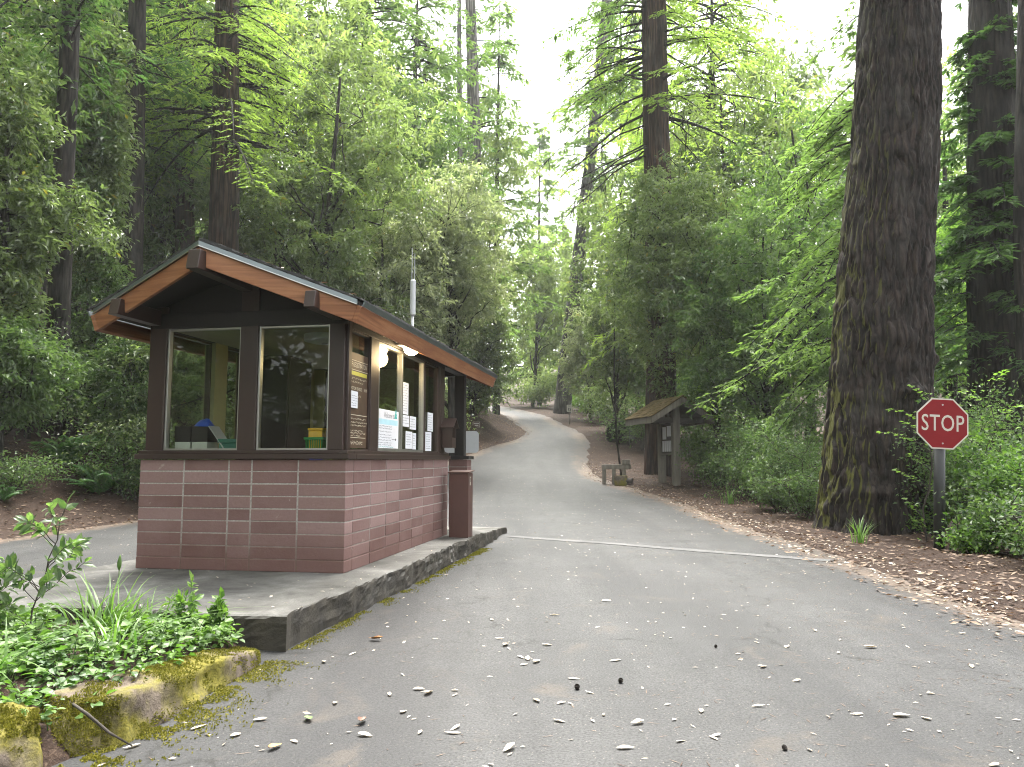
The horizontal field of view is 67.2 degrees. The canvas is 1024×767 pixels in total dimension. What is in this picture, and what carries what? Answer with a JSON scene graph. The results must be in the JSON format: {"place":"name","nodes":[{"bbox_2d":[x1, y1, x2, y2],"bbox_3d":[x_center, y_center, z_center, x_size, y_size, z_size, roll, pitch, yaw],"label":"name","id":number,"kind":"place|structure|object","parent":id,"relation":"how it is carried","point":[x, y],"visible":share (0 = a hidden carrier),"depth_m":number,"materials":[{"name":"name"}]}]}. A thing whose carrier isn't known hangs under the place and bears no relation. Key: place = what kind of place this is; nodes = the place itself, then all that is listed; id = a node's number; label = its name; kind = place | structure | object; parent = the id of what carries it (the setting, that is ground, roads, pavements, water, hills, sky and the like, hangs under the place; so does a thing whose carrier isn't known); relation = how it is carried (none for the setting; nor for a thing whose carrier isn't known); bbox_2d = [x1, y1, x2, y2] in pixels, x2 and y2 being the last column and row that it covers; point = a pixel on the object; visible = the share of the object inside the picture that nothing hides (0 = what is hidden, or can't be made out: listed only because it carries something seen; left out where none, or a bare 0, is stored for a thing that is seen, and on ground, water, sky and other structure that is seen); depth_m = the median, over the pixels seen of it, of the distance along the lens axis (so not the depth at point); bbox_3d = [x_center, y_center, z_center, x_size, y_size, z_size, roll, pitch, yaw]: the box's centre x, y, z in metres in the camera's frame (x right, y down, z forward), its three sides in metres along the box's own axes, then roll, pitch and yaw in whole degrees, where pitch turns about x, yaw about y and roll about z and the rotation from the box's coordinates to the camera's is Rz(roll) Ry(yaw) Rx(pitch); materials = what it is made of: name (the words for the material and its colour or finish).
{"place":"outdoors","nodes":[
{"label":"outdoors","id":0,"kind":"place"},
{"bbox_2d":[0,406,1023,766],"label":"road","id":1,"kind":"structure","parent":0,"point":[542,480],"depth_m":4.22,"materials":[{"name":"asphalt"}]},
{"bbox_2d":[56,659,335,766],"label":"moss patch","id":2,"kind":"object","parent":1,"relation":"on","point":[220,692],"visible":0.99,"depth_m":3.29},
{"bbox_2d":[0,526,506,651],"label":"concrete island","id":3,"kind":"structure","parent":1,"relation":"on","point":[325,600],"depth_m":5.48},
{"bbox_2d":[88,238,497,572],"bbox_3d":[-1.865,0.444,8.486,2.380,2.584,5.889,-1,-6,10],"label":"entrance booth","id":4,"kind":"object","parent":3,"relation":"on","point":[276,495],"visible":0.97,"depth_m":6.44,"materials":[{"name":"red concrete"}]},
{"bbox_2d":[163,327,240,449],"bbox_3d":[-2.600,0.047,6.516,0.678,1.032,0.050,-1,-6,10],"label":"window","id":5,"kind":"structure","parent":4,"relation":"in","point":[171,331],"depth_m":6.55,"materials":[{"name":"glass"}]},
{"bbox_2d":[256,324,329,449],"bbox_3d":[-1.798,0.033,6.378,0.630,1.032,0.050,-1,-6,10],"label":"window","id":6,"kind":"structure","parent":4,"relation":"in","point":[261,337],"depth_m":6.40,"materials":[{"name":"glass"}]},
{"bbox_2d":[350,352,367,447],"bbox_3d":[-1.312,0.148,6.578,0.006,0.802,0.430,-1,-6,10],"label":"fee board","id":7,"kind":"object","parent":4,"relation":"attached to","point":[358,432],"visible":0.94,"depth_m":6.61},
{"bbox_2d":[378,408,398,448],"bbox_3d":[-1.177,0.422,7.344,0.007,0.389,0.598,-1,-6,10],"label":"welcome poster","id":8,"kind":"object","parent":4,"relation":"attached to","point":[388,427],"visible":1,"depth_m":7.34,"materials":[{"name":"paper"}]},
{"bbox_2d":[378,341,423,451],"bbox_3d":[-1.118,0.183,7.764,0.050,1.007,1.468,-1,-6,10],"label":"window","id":9,"kind":"structure","parent":4,"relation":"in","point":[401,355],"depth_m":7.75,"materials":[{"name":"glass"}]},
{"bbox_2d":[448,470,473,537],"bbox_3d":[-0.601,1.411,9.088,0.260,0.777,0.270,-1,-6,10],"label":"fee box","id":10,"kind":"object","parent":3,"relation":"on","point":[460,503],"visible":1,"depth_m":8.98,"materials":[{"name":"brown metal"}]},
{"bbox_2d":[289,548,491,649],"bbox_3d":[-0.745,1.786,6.995,0.206,0.025,5.212,-1,-6,10],"label":"moss fringe","id":11,"kind":"object","parent":1,"relation":"on","point":[445,569],"visible":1,"depth_m":5.91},
{"bbox_2d":[6,501,1023,766],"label":"needle litter","id":12,"kind":"object","parent":1,"relation":"on","point":[742,637],"visible":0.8,"depth_m":4.40,"materials":[{"name":"brown plant"}]},
{"bbox_2d":[510,536,832,560],"bbox_3d":[1.741,2.045,9.670,4.358,0.013,0.228,-4,-7,36],"label":"stop line","id":13,"kind":"object","parent":1,"relation":"on","point":[739,553],"visible":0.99,"depth_m":9.39,"materials":[{"name":"paint"}]},
{"bbox_2d":[0,251,1023,621],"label":"forest floor","id":14,"kind":"structure","parent":0,"point":[602,449],"depth_m":13.57,"materials":[{"name":"soil"}]},
{"bbox_2d":[0,16,81,336],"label":"broadleaf tree","id":15,"kind":"object","parent":14,"relation":"on","point":[17,240],"visible":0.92,"depth_m":14.52,"materials":[{"name":"green plant"}]},
{"bbox_2d":[0,449,88,493],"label":"shrub","id":16,"kind":"object","parent":14,"relation":"on","point":[6,473],"visible":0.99,"depth_m":12.89,"materials":[{"name":"green plant"}]},
{"bbox_2d":[0,313,103,461],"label":"broadleaf tree","id":17,"kind":"object","parent":14,"relation":"on","point":[39,380],"visible":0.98,"depth_m":13.60,"materials":[{"name":"green plant"}]},
{"bbox_2d":[26,435,102,465],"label":"sword fern","id":18,"kind":"object","parent":14,"relation":"on","point":[70,448],"visible":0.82,"depth_m":14.70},
{"bbox_2d":[0,172,132,438],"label":"broadleaf tree","id":19,"kind":"object","parent":14,"relation":"on","point":[69,217],"visible":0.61,"depth_m":15.31,"materials":[{"name":"green plant"}]},
{"bbox_2d":[0,0,142,332],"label":"background oak","id":20,"kind":"object","parent":14,"relation":"on","point":[42,60],"visible":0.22,"depth_m":17.55,"materials":[{"name":"green plant"}]},
{"bbox_2d":[0,0,146,314],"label":"background oak","id":21,"kind":"object","parent":14,"relation":"on","point":[30,2],"visible":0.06,"depth_m":21.25,"materials":[{"name":"green plant"}]},
{"bbox_2d":[0,0,154,438],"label":"fir tree","id":22,"kind":"object","parent":14,"relation":"on","point":[59,289],"visible":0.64,"depth_m":16.71,"materials":[{"name":"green plant"}]},
{"bbox_2d":[35,254,140,428],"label":"broadleaf tree","id":23,"kind":"object","parent":14,"relation":"on","point":[87,327],"visible":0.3,"depth_m":18.33,"materials":[{"name":"green plant"}]},
{"bbox_2d":[56,463,130,494],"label":"sword fern","id":24,"kind":"object","parent":14,"relation":"on","point":[94,485],"visible":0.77,"depth_m":14.27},
{"bbox_2d":[38,0,149,425],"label":"broadleaf tree","id":25,"kind":"object","parent":14,"relation":"on","point":[113,181],"visible":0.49,"depth_m":19.09,"materials":[{"name":"green plant"}]},
{"bbox_2d":[2,0,210,311],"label":"background oak","id":26,"kind":"object","parent":14,"relation":"on","point":[154,159],"visible":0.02,"depth_m":26.48,"materials":[{"name":"green plant"}]},
{"bbox_2d":[9,0,211,335],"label":"conifer tree","id":27,"kind":"object","parent":14,"relation":"on","point":[171,157],"visible":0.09,"depth_m":25.56,"materials":[{"name":"green plant"}]},
{"bbox_2d":[53,417,180,501],"bbox_3d":[-7.360,1.491,14.939,2.696,1.698,2.689,0,-6,0],"label":"shrub","id":28,"kind":"object","parent":14,"relation":"on","point":[125,478],"visible":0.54,"depth_m":14.58,"materials":[{"name":"green plant"}]},
{"bbox_2d":[0,621,237,766],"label":"planting bed","id":29,"kind":"object","parent":14,"relation":"on","point":[53,753],"visible":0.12,"depth_m":3.34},
{"bbox_2d":[0,702,42,766],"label":"kerb stone","id":30,"kind":"object","parent":29,"relation":"on","point":[20,742],"visible":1,"depth_m":2.69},
{"bbox_2d":[0,491,96,630],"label":"oak seedling","id":31,"kind":"object","parent":29,"relation":"on","point":[62,551],"visible":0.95,"depth_m":3.96,"materials":[{"name":"green plant"}]},
{"bbox_2d":[27,568,191,633],"bbox_3d":[-2.229,1.205,4.246,1.194,0.352,1.041,0,-6,0],"label":"grass tuft","id":32,"kind":"object","parent":29,"relation":"on","point":[98,608],"visible":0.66,"depth_m":4.33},
{"bbox_2d":[0,601,244,730],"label":"ground cover","id":33,"kind":"object","parent":29,"relation":"on","point":[205,637],"visible":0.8,"depth_m":3.62,"materials":[{"name":"green plant"}]},
{"bbox_2d":[0,599,262,658],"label":"grass tuft","id":34,"kind":"object","parent":29,"relation":"on","point":[116,629],"visible":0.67,"depth_m":3.77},
{"bbox_2d":[39,645,260,756],"bbox_3d":[-1.555,1.422,3.539,0.431,0.318,1.535,-2,-6,15],"label":"kerb stone","id":35,"kind":"object","parent":29,"relation":"on","point":[131,708],"visible":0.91,"depth_m":3.18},
{"bbox_2d":[56,335,203,471],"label":"broadleaf tree","id":36,"kind":"object","parent":14,"relation":"on","point":[112,397],"visible":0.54,"depth_m":15.85,"materials":[{"name":"green plant"}]},
{"bbox_2d":[53,0,222,343],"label":"fir tree","id":37,"kind":"object","parent":14,"relation":"on","point":[136,24],"visible":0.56,"depth_m":21.16,"materials":[{"name":"green plant"}]},
{"bbox_2d":[51,404,232,486],"bbox_3d":[-7.342,1.517,15.544,3.805,2.137,3.474,5,-7,-40],"label":"shrub","id":38,"kind":"object","parent":14,"relation":"on","point":[136,428],"visible":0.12,"depth_m":14.81,"materials":[{"name":"green plant"}]},
{"bbox_2d":[113,26,210,279],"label":"broadleaf tree","id":39,"kind":"object","parent":14,"relation":"on","point":[154,198],"visible":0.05,"depth_m":30.45,"materials":[{"name":"green plant"}]},
{"bbox_2d":[90,285,235,448],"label":"broadleaf tree","id":40,"kind":"object","parent":14,"relation":"on","point":[194,362],"visible":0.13,"depth_m":15.97,"materials":[{"name":"green plant"}]},
{"bbox_2d":[116,0,268,379],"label":"redwood tree","id":41,"kind":"object","parent":14,"relation":"on","point":[181,213],"visible":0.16,"depth_m":28.59,"materials":[{"name":"brown plant"}]},
{"bbox_2d":[94,0,291,271],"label":"background oak","id":42,"kind":"object","parent":14,"relation":"on","point":[172,196],"visible":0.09,"depth_m":29.07,"materials":[{"name":"green plant"}]},
{"bbox_2d":[77,0,372,427],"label":"redwood tree","id":43,"kind":"object","parent":14,"relation":"on","point":[226,128],"visible":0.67,"depth_m":24.03,"materials":[{"name":"green plant"}]},
{"bbox_2d":[171,0,402,288],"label":"background oak","id":44,"kind":"object","parent":14,"relation":"on","point":[255,244],"visible":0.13,"depth_m":29.33,"materials":[{"name":"green plant"}]},
{"bbox_2d":[195,0,405,261],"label":"conifer tree","id":45,"kind":"object","parent":14,"relation":"on","point":[328,18],"visible":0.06,"depth_m":37.21,"materials":[{"name":"green plant"}]},
{"bbox_2d":[231,38,444,319],"bbox_3d":[-5.188,-3.484,23.180,6.306,13.004,6.470,0,-6,0],"label":"broadleaf tree","id":46,"kind":"object","parent":14,"relation":"on","point":[332,200],"visible":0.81,"depth_m":22.80,"materials":[{"name":"green plant"}]},
{"bbox_2d":[211,0,469,289],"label":"background oak","id":47,"kind":"object","parent":14,"relation":"on","point":[333,56],"visible":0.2,"depth_m":33.82,"materials":[{"name":"green plant"}]},
{"bbox_2d":[260,0,461,296],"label":"conifer tree","id":48,"kind":"object","parent":14,"relation":"on","point":[391,5],"visible":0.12,"depth_m":41.95,"materials":[{"name":"green plant"}]},
{"bbox_2d":[316,214,457,459],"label":"broadleaf tree","id":49,"kind":"object","parent":14,"relation":"on","point":[403,263],"visible":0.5,"depth_m":24.29,"materials":[{"name":"green plant"}]},
{"bbox_2d":[335,69,506,356],"bbox_3d":[-5.181,-6.721,36.989,10.130,16.573,9.496,0,-6,2],"label":"background oak","id":50,"kind":"object","parent":14,"relation":"on","point":[450,141],"visible":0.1,"depth_m":36.08,"materials":[{"name":"green plant"}]},
{"bbox_2d":[359,0,512,328],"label":"conifer tree","id":51,"kind":"object","parent":14,"relation":"on","point":[418,43],"visible":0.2,"depth_m":48.04,"materials":[{"name":"green plant"}]},
{"bbox_2d":[367,157,519,459],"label":"broadleaf tree","id":52,"kind":"object","parent":14,"relation":"on","point":[463,254],"visible":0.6,"depth_m":26.66,"materials":[{"name":"green plant"}]},
{"bbox_2d":[402,79,556,326],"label":"background oak","id":53,"kind":"object","parent":14,"relation":"on","point":[519,170],"visible":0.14,"depth_m":54.68,"materials":[{"name":"green plant"}]},
{"bbox_2d":[436,280,526,416],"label":"broadleaf tree","id":54,"kind":"object","parent":14,"relation":"on","point":[488,355],"visible":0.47,"depth_m":39.60,"materials":[{"name":"green plant"}]},
{"bbox_2d":[146,104,827,412],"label":"forest","id":55,"kind":"object","parent":14,"relation":"on","point":[541,341],"visible":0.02,"depth_m":78.62,"materials":[{"name":"green plant"}]},
{"bbox_2d":[431,0,559,409],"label":"grey trunk tree","id":56,"kind":"object","parent":14,"relation":"on","point":[472,58],"visible":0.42,"depth_m":53.92,"materials":[{"name":"green plant"}]},
{"bbox_2d":[462,0,567,414],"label":"conifer tree","id":57,"kind":"object","parent":14,"relation":"on","point":[501,63],"visible":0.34,"depth_m":59.93,"materials":[{"name":"green plant"}]},
{"bbox_2d":[492,369,557,406],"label":"shrub","id":58,"kind":"object","parent":14,"relation":"on","point":[540,392],"visible":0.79,"depth_m":71.73,"materials":[{"name":"green plant"}]},
{"bbox_2d":[501,224,584,406],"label":"broadleaf tree","id":59,"kind":"object","parent":14,"relation":"on","point":[542,282],"visible":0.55,"depth_m":75.92,"materials":[{"name":"plant"}]},
{"bbox_2d":[491,122,596,404],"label":"conifer tree","id":60,"kind":"object","parent":14,"relation":"on","point":[541,145],"visible":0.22,"depth_m":94.32,"materials":[{"name":"green plant"}]},
{"bbox_2d":[535,0,638,413],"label":"leaning fir","id":61,"kind":"object","parent":14,"relation":"on","point":[560,404],"visible":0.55,"depth_m":62.24,"materials":[{"name":"green plant"}]},
{"bbox_2d":[556,306,620,419],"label":"broadleaf tree","id":62,"kind":"object","parent":14,"relation":"on","point":[575,352],"visible":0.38,"depth_m":51.89,"materials":[{"name":"green plant"}]},
{"bbox_2d":[548,372,642,424],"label":"shrub","id":63,"kind":"object","parent":14,"relation":"on","point":[593,401],"visible":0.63,"depth_m":47.15,"materials":[{"name":"green plant"}]},
{"bbox_2d":[555,0,643,415],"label":"conifer tree","id":64,"kind":"object","parent":14,"relation":"on","point":[613,118],"visible":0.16,"depth_m":68.83,"materials":[{"name":"green plant"}]},
{"bbox_2d":[578,267,645,420],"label":"broadleaf tree","id":65,"kind":"object","parent":14,"relation":"on","point":[598,328],"visible":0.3,"depth_m":41.96,"materials":[{"name":"green plant"}]},
{"bbox_2d":[556,180,678,411],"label":"background oak","id":66,"kind":"object","parent":14,"relation":"on","point":[606,245],"visible":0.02,"depth_m":58.43,"materials":[{"name":"green plant"}]},
{"bbox_2d":[578,384,683,450],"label":"shrub","id":67,"kind":"object","parent":14,"relation":"on","point":[640,435],"visible":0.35,"depth_m":33.99,"materials":[{"name":"green plant"}]},
{"bbox_2d":[544,130,737,410],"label":"background oak","id":68,"kind":"object","parent":14,"relation":"on","point":[581,211],"visible":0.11,"depth_m":40.20,"materials":[{"name":"green plant"}]},
{"bbox_2d":[529,0,798,476],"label":"redwood tree","id":69,"kind":"object","parent":14,"relation":"on","point":[657,71],"visible":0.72,"depth_m":26.31,"materials":[{"name":"green plant"}]},
{"bbox_2d":[624,395,714,485],"bbox_3d":[4.500,1.753,22.135,1.927,2.701,1.980,1,-6,-13],"label":"information kiosk","id":70,"kind":"object","parent":14,"relation":"on","point":[668,427],"visible":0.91,"depth_m":21.75,"materials":[{"name":"brown wood"}]},
{"bbox_2d":[587,148,780,485],"bbox_3d":[5.153,-2.040,23.974,5.779,10.968,6.183,0,-6,0],"label":"broadleaf tree","id":71,"kind":"object","parent":14,"relation":"on","point":[680,228],"visible":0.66,"depth_m":23.30,"materials":[{"name":"green plant"}]},
{"bbox_2d":[612,131,755,447],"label":"background oak","id":72,"kind":"object","parent":14,"relation":"on","point":[633,280],"visible":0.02,"depth_m":35.87,"materials":[{"name":"green plant"}]},
{"bbox_2d":[580,0,805,438],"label":"conifer tree","id":73,"kind":"object","parent":14,"relation":"on","point":[740,31],"visible":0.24,"depth_m":38.80,"materials":[{"name":"green plant"}]},
{"bbox_2d":[668,430,743,487],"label":"shrub","id":74,"kind":"object","parent":14,"relation":"on","point":[699,461],"visible":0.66,"depth_m":21.27,"materials":[{"name":"green plant"}]},
{"bbox_2d":[642,343,796,470],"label":"broadleaf tree","id":75,"kind":"object","parent":14,"relation":"on","point":[697,437],"visible":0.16,"depth_m":26.29,"materials":[{"name":"green plant"}]},
{"bbox_2d":[623,42,849,419],"bbox_3d":[10.458,-5.958,34.790,10.367,19.372,10.447,-2,-6,20],"label":"background oak","id":76,"kind":"object","parent":14,"relation":"on","point":[754,78],"visible":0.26,"depth_m":33.44,"materials":[{"name":"green plant"}]},
{"bbox_2d":[676,91,804,454],"bbox_3d":[11.052,-4.550,33.831,8.877,17.000,8.911,3,-6,-25],"label":"conifer tree","id":77,"kind":"object","parent":14,"relation":"on","point":[760,123],"visible":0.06,"depth_m":33.88,"materials":[{"name":"green plant"}]},
{"bbox_2d":[687,422,798,498],"bbox_3d":[5.494,1.870,18.431,2.741,1.873,2.400,-3,-6,25],"label":"shrub","id":78,"kind":"object","parent":14,"relation":"on","point":[735,470],"visible":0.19,"depth_m":18.51,"materials":[{"name":"green plant"}]},
{"bbox_2d":[649,187,840,455],"bbox_3d":[6.718,-1.022,20.616,5.418,8.432,4.695,-5,-7,39],"label":"broadleaf tree","id":79,"kind":"object","parent":14,"relation":"on","point":[741,321],"visible":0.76,"depth_m":20.27,"materials":[{"name":"green plant"}]},
{"bbox_2d":[694,408,821,501],"bbox_3d":[5.707,1.586,16.688,2.718,2.138,3.654,5,-7,-39],"label":"shrub","id":80,"kind":"object","parent":14,"relation":"on","point":[747,451],"visible":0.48,"depth_m":17.11,"materials":[{"name":"green plant"}]},
{"bbox_2d":[671,8,855,431],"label":"background oak","id":81,"kind":"object","parent":14,"relation":"on","point":[789,72],"visible":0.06,"depth_m":47.42,"materials":[{"name":"green plant"}]},
{"bbox_2d":[704,392,825,513],"bbox_3d":[5.399,1.357,14.938,2.834,2.411,3.318,0,-6,0],"label":"shrub","id":82,"kind":"object","parent":14,"relation":"on","point":[805,460],"visible":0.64,"depth_m":14.70,"materials":[{"name":"green plant"}]},
{"bbox_2d":[717,366,826,493],"bbox_3d":[7.151,1.156,19.206,3.632,3.441,3.779,0,-6,0],"label":"shrub","id":83,"kind":"object","parent":14,"relation":"on","point":[797,411],"visible":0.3,"depth_m":19.15,"materials":[{"name":"green plant"}]},
{"bbox_2d":[687,0,857,443],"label":"hemlock tree","id":84,"kind":"object","parent":14,"relation":"on","point":[810,165],"visible":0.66,"depth_m":15.98,"materials":[{"name":"green plant"}]},
{"bbox_2d":[743,462,820,518],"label":"shrub","id":85,"kind":"object","parent":14,"relation":"on","point":[804,497],"visible":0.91,"depth_m":13.23,"materials":[{"name":"green plant"}]},
{"bbox_2d":[548,412,1023,637],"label":"leaf litter","id":86,"kind":"object","parent":14,"relation":"on","point":[1011,595],"visible":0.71,"depth_m":8.34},
{"bbox_2d":[711,90,952,476],"bbox_3d":[9.474,-2.867,24.151,7.235,12.833,7.718,4,-7,-36],"label":"background oak","id":87,"kind":"object","parent":14,"relation":"on","point":[772,172],"visible":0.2,"depth_m":24.21,"materials":[{"name":"green plant"}]},
{"bbox_2d":[736,72,965,431],"bbox_3d":[14.847,-5.116,34.389,10.512,18.294,10.910,-1,-6,9],"label":"background oak","id":88,"kind":"object","parent":14,"relation":"on","point":[805,101],"visible":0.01,"depth_m":34.88,"materials":[{"name":"green plant"}]},
{"bbox_2d":[812,0,942,535],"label":"fir tree","id":89,"kind":"object","parent":14,"relation":"on","point":[883,352],"visible":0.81,"depth_m":11.34,"materials":[{"name":"brown plant"}]},
{"bbox_2d":[876,384,947,541],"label":"hazel sapling","id":90,"kind":"object","parent":14,"relation":"on","point":[925,487],"visible":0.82,"depth_m":10.07,"materials":[{"name":"green plant"}]},
{"bbox_2d":[916,398,967,550],"bbox_3d":[5.096,1.185,9.187,0.604,2.011,0.144,3,-6,2],"label":"stop sign","id":91,"kind":"object","parent":14,"relation":"on","point":[941,425],"visible":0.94,"depth_m":9.18,"materials":[{"name":"metal"}]},
{"bbox_2d":[933,206,967,494],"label":"broadleaf tree","id":92,"kind":"object","parent":14,"relation":"on","point":[943,234],"visible":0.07,"depth_m":23.99,"materials":[{"name":"green plant"}]},
{"bbox_2d":[934,132,966,491],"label":"conifer tree","id":93,"kind":"object","parent":14,"relation":"on","point":[945,204],"visible":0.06,"depth_m":27.48,"materials":[{"name":"green plant"}]},
{"bbox_2d":[890,419,1021,533],"bbox_3d":[6.112,1.245,10.662,1.748,1.972,1.981,3,-6,-25],"label":"shrub","id":94,"kind":"object","parent":14,"relation":"on","point":[950,478],"visible":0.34,"depth_m":10.53,"materials":[{"name":"green plant"}]},
{"bbox_2d":[913,399,1023,542],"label":"shrub","id":95,"kind":"object","parent":14,"relation":"on","point":[999,480],"visible":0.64,"depth_m":10.01,"materials":[{"name":"green plant"}]},
{"bbox_2d":[918,505,1019,554],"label":"herb clump","id":96,"kind":"object","parent":14,"relation":"on","point":[975,543],"visible":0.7,"depth_m":8.79,"materials":[{"name":"green plant"}]},
{"bbox_2d":[914,474,1023,552],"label":"shrub","id":97,"kind":"object","parent":14,"relation":"on","point":[994,511],"visible":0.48,"depth_m":8.78,"materials":[{"name":"green plant"}]},
{"bbox_2d":[933,0,1023,516],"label":"redwood tree","id":98,"kind":"object","parent":14,"relation":"on","point":[979,247],"visible":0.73,"depth_m":17.16,"materials":[{"name":"green plant"}]},
{"bbox_2d":[934,345,1023,507],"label":"shrub","id":99,"kind":"object","parent":14,"relation":"on","point":[994,437],"visible":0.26,"depth_m":14.02,"materials":[{"name":"green plant"}]},
{"bbox_2d":[970,478,1023,558],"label":"shrub","id":100,"kind":"object","parent":14,"relation":"on","point":[1018,524],"visible":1,"depth_m":7.87,"materials":[{"name":"green plant"}]},
{"bbox_2d":[1013,0,1023,451],"bbox_3d":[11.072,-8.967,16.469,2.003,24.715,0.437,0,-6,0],"label":"fir tree","id":101,"kind":"object","parent":14,"relation":"on","point":[1018,233],"visible":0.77,"depth_m":15.85,"materials":[{"name":"brown plant"}]},
{"bbox_2d":[201,0,1017,368],"label":"sky","id":102,"kind":"structure","parent":0,"point":[535,19],"materials":[{"name":"white"}]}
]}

